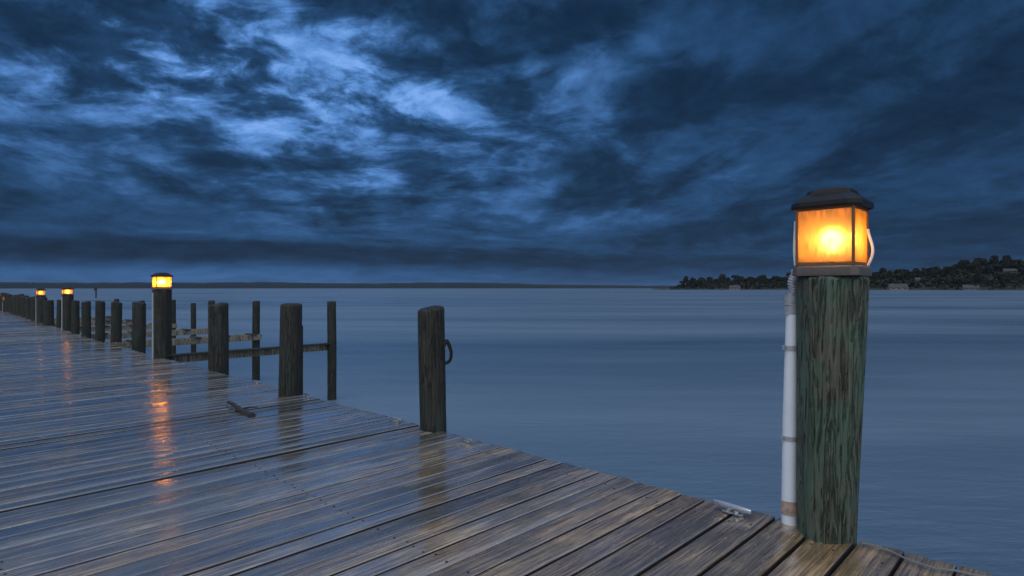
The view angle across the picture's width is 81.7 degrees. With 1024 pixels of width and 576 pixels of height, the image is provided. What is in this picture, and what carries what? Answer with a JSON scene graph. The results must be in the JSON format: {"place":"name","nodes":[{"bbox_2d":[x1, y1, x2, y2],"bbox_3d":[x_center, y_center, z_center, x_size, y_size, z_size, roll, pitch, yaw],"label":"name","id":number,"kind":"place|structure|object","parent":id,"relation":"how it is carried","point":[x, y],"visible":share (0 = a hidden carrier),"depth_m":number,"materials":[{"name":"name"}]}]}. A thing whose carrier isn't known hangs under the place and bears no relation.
{"place":"outdoors","nodes":[
{"label":"outdoors","id":0,"kind":"place"},
{"bbox_2d":[0,310,994,575],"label":"dock deck","id":1,"kind":"structure","parent":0,"point":[116,460],"depth_m":3.23,"materials":[{"name":"brown wood"}]},
{"bbox_2d":[226,401,257,416],"bbox_3d":[-2.517,1.132,5.573,0.149,0.083,0.687,0,0,-44],"label":"cleat","id":2,"kind":"object","parent":1,"relation":"on","point":[241,410],"visible":0.97,"depth_m":5.49,"materials":[{"name":"grey metal"}]},
{"bbox_2d":[390,416,401,421],"bbox_3d":[-0.996,1.128,5.081,0.151,0.037,0.026,0,0,41],"label":"dock cleat","id":3,"kind":"object","parent":1,"relation":"on","point":[396,419],"visible":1,"depth_m":5.07,"materials":[{"name":"metal"}]},
{"bbox_2d":[460,436,472,442],"bbox_3d":[-0.340,1.129,4.409,0.025,0.035,0.144,0,0,-41],"label":"dock cleat","id":4,"kind":"object","parent":1,"relation":"on","point":[466,439],"visible":1,"depth_m":4.40,"materials":[{"name":"metal"}]},
{"bbox_2d":[713,499,752,516],"bbox_3d":[1.121,1.121,3.012,0.035,0.050,0.204,0,0,-41],"label":"dock cleat","id":5,"kind":"object","parent":1,"relation":"on","point":[734,509],"visible":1,"depth_m":3.00,"materials":[{"name":"metal"}]},
{"bbox_2d":[861,542,985,575],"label":"mooring line","id":6,"kind":"object","parent":1,"relation":"on","point":[923,564],"visible":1,"depth_m":2.44,"materials":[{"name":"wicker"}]},
{"bbox_2d":[0,288,1023,575],"bbox_3d":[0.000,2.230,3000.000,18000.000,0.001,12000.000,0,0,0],"label":"water","id":7,"kind":"structure","parent":0,"point":[676,390],"depth_m":14.12,"materials":[{"name":"blue liquid"}]},
{"bbox_2d":[2,301,4,311],"bbox_3d":[-24.315,1.641,28.493,0.339,2.018,0.337,0,0,0],"label":"wooden post","id":8,"kind":"object","parent":7,"relation":"in","point":[3,306],"visible":0.18,"depth_m":28.33,"materials":[{"name":"grey wood"}]},
{"bbox_2d":[0,293,7,310],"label":"piling","id":9,"kind":"object","parent":7,"relation":"in","point":[1,296],"visible":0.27,"depth_m":29.54,"materials":[{"name":"brown wood"}]},
{"bbox_2d":[5,294,11,311],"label":"piling","id":10,"kind":"object","parent":7,"relation":"in","point":[7,302],"visible":0.28,"depth_m":28.33,"materials":[{"name":"brown wood"}]},
{"bbox_2d":[9,297,12,312],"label":"piling","id":11,"kind":"object","parent":7,"relation":"in","point":[10,303],"visible":0.24,"depth_m":27.09,"materials":[{"name":"brown wood"}]},
{"bbox_2d":[12,295,15,313],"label":"piling","id":12,"kind":"object","parent":7,"relation":"in","point":[14,305],"visible":0.24,"depth_m":25.84,"materials":[{"name":"brown wood"}]},
{"bbox_2d":[16,294,23,315],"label":"piling","id":13,"kind":"object","parent":7,"relation":"in","point":[18,311],"visible":0.34,"depth_m":24.58,"materials":[{"name":"brown wood"}]},
{"bbox_2d":[20,295,28,316],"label":"piling","id":14,"kind":"object","parent":7,"relation":"in","point":[22,303],"visible":0.31,"depth_m":23.32,"materials":[{"name":"brown wood"}]},
{"bbox_2d":[25,297,30,318],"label":"piling","id":15,"kind":"object","parent":7,"relation":"in","point":[27,307],"visible":0.2,"depth_m":22.07,"materials":[{"name":"brown wood"}]},
{"bbox_2d":[31,296,35,320],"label":"piling","id":16,"kind":"object","parent":7,"relation":"in","point":[33,311],"visible":0.3,"depth_m":20.82,"materials":[{"name":"brown wood"}]},
{"bbox_2d":[35,296,45,320],"bbox_3d":[-16.610,1.464,20.868,0.290,2.371,0.291,0,0,0],"label":"wooden post","id":17,"kind":"object","parent":7,"relation":"in","point":[36,303],"visible":0.11,"depth_m":20.73,"materials":[{"name":"grey wood"}]},
{"bbox_2d":[35,288,45,295],"bbox_3d":[-16.608,0.146,20.867,0.293,0.268,0.289,0,0,44],"label":"post lantern","id":18,"kind":"object","parent":17,"relation":"on","point":[40,291],"visible":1,"depth_m":20.79,"materials":[{"name":"yellow glass"}]},
{"bbox_2d":[37,298,47,322],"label":"piling","id":19,"kind":"object","parent":7,"relation":"in","point":[40,310],"visible":0.37,"depth_m":19.56,"materials":[{"name":"brown wood"}]},
{"bbox_2d":[43,300,54,326],"bbox_3d":[-14.404,1.294,18.424,0.276,1.847,0.275,-1,1,-4],"label":"piling","id":20,"kind":"object","parent":7,"relation":"in","point":[48,312],"visible":0.51,"depth_m":18.31,"materials":[{"name":"brown wood"}]},
{"bbox_2d":[56,299,60,327],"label":"piling","id":21,"kind":"object","parent":7,"relation":"in","point":[58,318],"visible":0.29,"depth_m":17.36,"materials":[{"name":"brown wood"}]},
{"bbox_2d":[61,295,73,331],"bbox_3d":[-12.133,1.416,16.162,0.271,2.467,0.270,0,0,0],"label":"wooden post","id":22,"kind":"object","parent":7,"relation":"in","point":[66,300],"visible":0.31,"depth_m":16.04,"materials":[{"name":"brown wood"}]},
{"bbox_2d":[61,288,73,294],"bbox_3d":[-12.132,0.085,16.162,0.272,0.197,0.269,0,0,44],"label":"post lantern","id":23,"kind":"object","parent":22,"relation":"on","point":[67,291],"visible":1,"depth_m":16.09,"materials":[{"name":"yellow glass"}]},
{"bbox_2d":[71,300,79,334],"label":"piling","id":24,"kind":"object","parent":7,"relation":"in","point":[75,316],"visible":0.54,"depth_m":14.94,"materials":[{"name":"brown wood"}]},
{"bbox_2d":[81,301,90,337],"bbox_3d":[-10.082,1.307,14.025,0.192,2.004,0.193,-1,-1,1],"label":"piling","id":25,"kind":"object","parent":7,"relation":"in","point":[86,318],"visible":0.48,"depth_m":13.96,"materials":[{"name":"brown wood"}]},
{"bbox_2d":[54,299,118,321],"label":"finger pier","id":26,"kind":"structure","parent":7,"relation":"in","point":[106,317],"depth_m":22.96,"materials":[{"name":"brown wood"}]},
{"bbox_2d":[54,300,144,326],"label":"finger pier","id":27,"kind":"structure","parent":7,"relation":"in","point":[124,321],"depth_m":20.18,"materials":[{"name":"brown wood"}]},
{"bbox_2d":[95,300,104,341],"bbox_3d":[-9.166,1.312,13.168,0.190,2.074,0.189,1,0,-21],"label":"piling","id":28,"kind":"object","parent":7,"relation":"in","point":[99,320],"visible":0.46,"depth_m":13.10,"materials":[{"name":"brown wood"}]},
{"bbox_2d":[110,302,121,342],"bbox_3d":[-8.188,1.311,12.236,0.200,2.064,0.202,1,-1,-22],"label":"piling","id":29,"kind":"object","parent":7,"relation":"in","point":[116,323],"visible":0.43,"depth_m":12.17,"materials":[{"name":"brown wood"}]},
{"bbox_2d":[60,299,195,353],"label":"finger pier","id":30,"kind":"structure","parent":7,"relation":"in","point":[174,324],"depth_m":18.59,"materials":[{"name":"brown wood"}]},
{"bbox_2d":[132,301,145,352],"bbox_3d":[-7.413,1.314,11.757,0.242,2.092,0.240,1,-1,-37],"label":"piling","id":31,"kind":"object","parent":7,"relation":"in","point":[138,326],"visible":0.52,"depth_m":11.67,"materials":[{"name":"brown wood"}]},
{"bbox_2d":[80,300,214,368],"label":"finger pier","id":32,"kind":"structure","parent":7,"relation":"in","point":[127,334],"depth_m":15.64,"materials":[{"name":"brown wood"}]},
{"bbox_2d":[152,289,171,359],"bbox_3d":[-5.789,1.337,9.791,0.283,2.626,0.282,0,0,0],"label":"wooden post","id":33,"kind":"object","parent":7,"relation":"in","point":[161,324],"visible":0.43,"depth_m":9.67,"materials":[{"name":"brown wood"}]},
{"bbox_2d":[151,273,172,289],"bbox_3d":[-5.787,-0.115,9.790,0.289,0.278,0.285,0,0,44],"label":"post lantern","id":34,"kind":"object","parent":33,"relation":"on","point":[161,281],"visible":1,"depth_m":9.71,"materials":[{"name":"yellow glass"}]},
{"bbox_2d":[105,301,261,380],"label":"finger pier","id":35,"kind":"structure","parent":7,"relation":"in","point":[255,336],"depth_m":14.12,"materials":[{"name":"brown wood"}]},
{"bbox_2d":[208,302,228,374],"bbox_3d":[-4.156,1.476,8.382,0.270,2.548,0.270,0,0,0],"label":"piling","id":36,"kind":"object","parent":7,"relation":"in","point":[218,334],"visible":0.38,"depth_m":8.28,"materials":[{"name":"brown wood"}]},
{"bbox_2d":[168,301,336,399],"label":"finger pier","id":37,"kind":"structure","parent":7,"relation":"in","point":[330,346],"depth_m":11.76,"materials":[{"name":"brown wood"}]},
{"bbox_2d":[278,303,302,396],"bbox_3d":[-2.384,1.456,6.367,0.248,2.588,0.234,0,0,0],"label":"piling","id":38,"kind":"object","parent":7,"relation":"in","point":[290,381],"visible":0.38,"depth_m":6.28,"materials":[{"name":"brown wood"}]},
{"bbox_2d":[0,282,671,288],"bbox_3d":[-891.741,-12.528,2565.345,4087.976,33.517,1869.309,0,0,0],"label":"distant woods","id":39,"kind":"object","parent":7,"relation":"on","point":[76,285],"visible":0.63,"depth_m":2814.16,"materials":[{"name":"plant"}]},
{"bbox_2d":[418,305,446,432],"bbox_3d":[-0.653,1.447,4.840,0.234,2.607,0.226,0,0,0],"label":"piling","id":40,"kind":"object","parent":7,"relation":"in","point":[432,371],"visible":0.48,"depth_m":4.75,"materials":[{"name":"brown wood"}]},
{"bbox_2d":[441,339,452,364],"bbox_3d":[-0.537,0.520,4.800,0.108,0.214,0.112,0,0,0],"label":"rope loop","id":41,"kind":"object","parent":40,"relation":"hanging from","point":[444,343],"visible":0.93,"depth_m":4.78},
{"bbox_2d":[781,269,869,547],"bbox_3d":[1.477,1.327,2.784,0.339,2.845,0.302,0,0,0],"label":"wooden post","id":42,"kind":"object","parent":7,"relation":"in","point":[826,327],"visible":0.93,"depth_m":2.67,"materials":[{"name":"green wood"}]},
{"bbox_2d":[791,187,873,275],"bbox_3d":[1.504,-0.261,2.777,0.304,0.409,0.300,0,0,44],"label":"post lantern","id":43,"kind":"object","parent":42,"relation":"on","point":[831,235],"visible":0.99,"depth_m":2.69,"materials":[{"name":"orange glass"}]},
{"bbox_2d":[0,0,1023,285],"label":"sky","id":44,"kind":"structure","parent":0,"point":[555,142],"materials":[{"name":"blue"}]},
{"bbox_2d":[652,272,1023,289],"bbox_3d":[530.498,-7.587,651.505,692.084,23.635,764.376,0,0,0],"label":"shore land","id":45,"kind":"structure","parent":0,"point":[931,288],"depth_m":611.95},
{"bbox_2d":[690,282,698,287],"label":"shore tree","id":46,"kind":"object","parent":45,"relation":"on","point":[695,283],"visible":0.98,"depth_m":766.24,"materials":[{"name":"green plant"}]},
{"bbox_2d":[697,279,702,285],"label":"shore tree","id":47,"kind":"object","parent":45,"relation":"on","point":[700,282],"visible":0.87,"depth_m":772.12,"materials":[{"name":"green plant"}]},
{"bbox_2d":[711,278,722,283],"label":"shore tree","id":48,"kind":"object","parent":45,"relation":"on","point":[717,280],"visible":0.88,"depth_m":801.34,"materials":[{"name":"green plant"}]},
{"bbox_2d":[728,284,740,289],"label":"shore house","id":49,"kind":"structure","parent":45,"relation":"on","point":[734,287],"depth_m":729.66,"materials":[{"name":"grey"}]},
{"bbox_2d":[737,276,743,281],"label":"shore tree","id":50,"kind":"object","parent":45,"relation":"on","point":[740,278],"visible":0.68,"depth_m":794.14,"materials":[{"name":"green plant"}]},
{"bbox_2d":[756,276,762,281],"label":"shore tree","id":51,"kind":"object","parent":45,"relation":"on","point":[759,278],"visible":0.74,"depth_m":782.49,"materials":[{"name":"green plant"}]},
{"bbox_2d":[771,275,779,281],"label":"shore tree","id":52,"kind":"object","parent":45,"relation":"on","point":[776,277],"visible":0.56,"depth_m":762.17,"materials":[{"name":"green plant"}]},
{"bbox_2d":[670,264,1023,289],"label":"shore undergrowth","id":53,"kind":"object","parent":45,"relation":"on","point":[964,277],"visible":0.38,"depth_m":610.68,"materials":[{"name":"black plant"}]},
{"bbox_2d":[872,272,879,278],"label":"shore tree","id":54,"kind":"object","parent":45,"relation":"on","point":[876,275],"visible":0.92,"depth_m":689.23,"materials":[{"name":"green plant"}]},
{"bbox_2d":[879,267,887,274],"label":"shore tree","id":55,"kind":"object","parent":45,"relation":"on","point":[882,270],"visible":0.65,"depth_m":734.13,"materials":[{"name":"green plant"}]},
{"bbox_2d":[887,270,892,277],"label":"shore tree","id":56,"kind":"object","parent":45,"relation":"on","point":[889,272],"visible":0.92,"depth_m":675.80,"materials":[{"name":"green plant"}]},
{"bbox_2d":[887,278,895,283],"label":"shore tree","id":57,"kind":"object","parent":45,"relation":"on","point":[890,280],"visible":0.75,"depth_m":635.93,"materials":[{"name":"green plant"}]},
{"bbox_2d":[890,273,902,280],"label":"shore tree","id":58,"kind":"object","parent":45,"relation":"on","point":[895,276],"visible":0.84,"depth_m":668.37,"materials":[{"name":"green plant"}]},
{"bbox_2d":[887,283,908,289],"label":"shore house","id":59,"kind":"structure","parent":45,"relation":"on","point":[901,286],"depth_m":615.00,"materials":[{"name":"grey"}]},
{"bbox_2d":[896,272,907,279],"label":"shore tree","id":60,"kind":"object","parent":45,"relation":"on","point":[903,274],"visible":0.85,"depth_m":666.77,"materials":[{"name":"green plant"}]},
{"bbox_2d":[901,269,910,277],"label":"shore tree","id":61,"kind":"object","parent":45,"relation":"on","point":[906,271],"visible":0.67,"depth_m":670.90,"materials":[{"name":"green plant"}]},
{"bbox_2d":[906,280,914,286],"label":"shore tree","id":62,"kind":"object","parent":45,"relation":"on","point":[911,282],"visible":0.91,"depth_m":619.49,"materials":[{"name":"green plant"}]},
{"bbox_2d":[908,274,915,278],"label":"shore tree","id":63,"kind":"object","parent":45,"relation":"on","point":[911,276],"visible":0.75,"depth_m":658.01,"materials":[{"name":"green plant"}]},
{"bbox_2d":[911,268,921,277],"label":"shore tree","id":64,"kind":"object","parent":45,"relation":"on","point":[915,272],"visible":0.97,"depth_m":659.15,"materials":[{"name":"green plant"}]},
{"bbox_2d":[920,270,927,276],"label":"shore tree","id":65,"kind":"object","parent":45,"relation":"on","point":[924,272],"visible":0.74,"depth_m":658.34,"materials":[{"name":"green plant"}]},
{"bbox_2d":[925,270,935,277],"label":"shore tree","id":66,"kind":"object","parent":45,"relation":"on","point":[930,273],"visible":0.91,"depth_m":644.61,"materials":[{"name":"green plant"}]},
{"bbox_2d":[924,266,939,271],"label":"shore tree","id":67,"kind":"object","parent":45,"relation":"on","point":[934,269],"visible":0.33,"depth_m":691.87,"materials":[{"name":"green plant"}]},
{"bbox_2d":[938,266,951,275],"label":"shore tree","id":68,"kind":"object","parent":45,"relation":"on","point":[945,270],"visible":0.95,"depth_m":641.68,"materials":[{"name":"green plant"}]},
{"bbox_2d":[948,266,957,274],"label":"shore tree","id":69,"kind":"object","parent":45,"relation":"on","point":[954,270],"visible":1,"depth_m":637.21,"materials":[{"name":"green plant"}]},
{"bbox_2d":[948,278,958,285],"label":"shore tree","id":70,"kind":"object","parent":45,"relation":"on","point":[953,280],"visible":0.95,"depth_m":586.97,"materials":[{"name":"green plant"}]},
{"bbox_2d":[958,259,969,269],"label":"shore tree","id":71,"kind":"object","parent":45,"relation":"on","point":[962,264],"visible":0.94,"depth_m":667.67,"materials":[{"name":"green plant"}]},
{"bbox_2d":[964,277,972,284],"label":"shore tree","id":72,"kind":"object","parent":45,"relation":"on","point":[968,280],"visible":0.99,"depth_m":574.96,"materials":[{"name":"green plant"}]},
{"bbox_2d":[961,284,979,289],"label":"shore house","id":73,"kind":"structure","parent":45,"relation":"on","point":[970,287],"depth_m":565.35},
{"bbox_2d":[968,260,981,270],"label":"shore tree","id":74,"kind":"object","parent":45,"relation":"on","point":[974,264],"visible":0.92,"depth_m":620.47,"materials":[{"name":"green plant"}]},
{"bbox_2d":[971,275,980,283],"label":"shore tree","id":75,"kind":"object","parent":45,"relation":"on","point":[975,278],"visible":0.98,"depth_m":575.91,"materials":[{"name":"green plant"}]},
{"bbox_2d":[973,258,983,265],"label":"shore tree","id":76,"kind":"object","parent":45,"relation":"on","point":[980,260],"visible":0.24,"depth_m":653.68,"materials":[{"name":"green plant"}]},
{"bbox_2d":[988,255,999,264],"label":"shore tree","id":77,"kind":"object","parent":45,"relation":"on","point":[994,258],"visible":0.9,"depth_m":645.91,"materials":[{"name":"green plant"}]},
{"bbox_2d":[991,263,998,270],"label":"shore tree","id":78,"kind":"object","parent":45,"relation":"on","point":[994,265],"visible":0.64,"depth_m":605.95,"materials":[{"name":"green plant"}]},
{"bbox_2d":[993,274,1005,281],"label":"shore tree","id":79,"kind":"object","parent":45,"relation":"on","point":[997,276],"visible":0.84,"depth_m":565.83,"materials":[{"name":"green plant"}]},
{"bbox_2d":[999,277,1011,285],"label":"shore tree","id":80,"kind":"object","parent":45,"relation":"on","point":[1002,281],"visible":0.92,"depth_m":551.75,"materials":[{"name":"green plant"}]},
{"bbox_2d":[999,255,1012,263],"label":"shore tree","id":81,"kind":"object","parent":45,"relation":"on","point":[1004,258],"visible":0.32,"depth_m":631.94,"materials":[{"name":"green plant"}]},
{"bbox_2d":[1002,259,1012,268],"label":"shore tree","id":82,"kind":"object","parent":45,"relation":"on","point":[1007,263],"visible":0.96,"depth_m":592.74,"materials":[{"name":"green plant"}]},
{"bbox_2d":[1005,274,1012,281],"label":"shore tree","id":83,"kind":"object","parent":45,"relation":"on","point":[1009,275],"visible":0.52,"depth_m":556.37,"materials":[{"name":"green plant"}]},
{"bbox_2d":[1002,268,1016,273],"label":"shore house","id":84,"kind":"structure","parent":45,"relation":"on","point":[1010,270],"depth_m":587.61,"materials":[{"name":"grey"}]},
{"bbox_2d":[1009,263,1021,271],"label":"shore tree","id":85,"kind":"object","parent":45,"relation":"on","point":[1016,265],"visible":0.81,"depth_m":587.52,"materials":[{"name":"green plant"}]}
]}

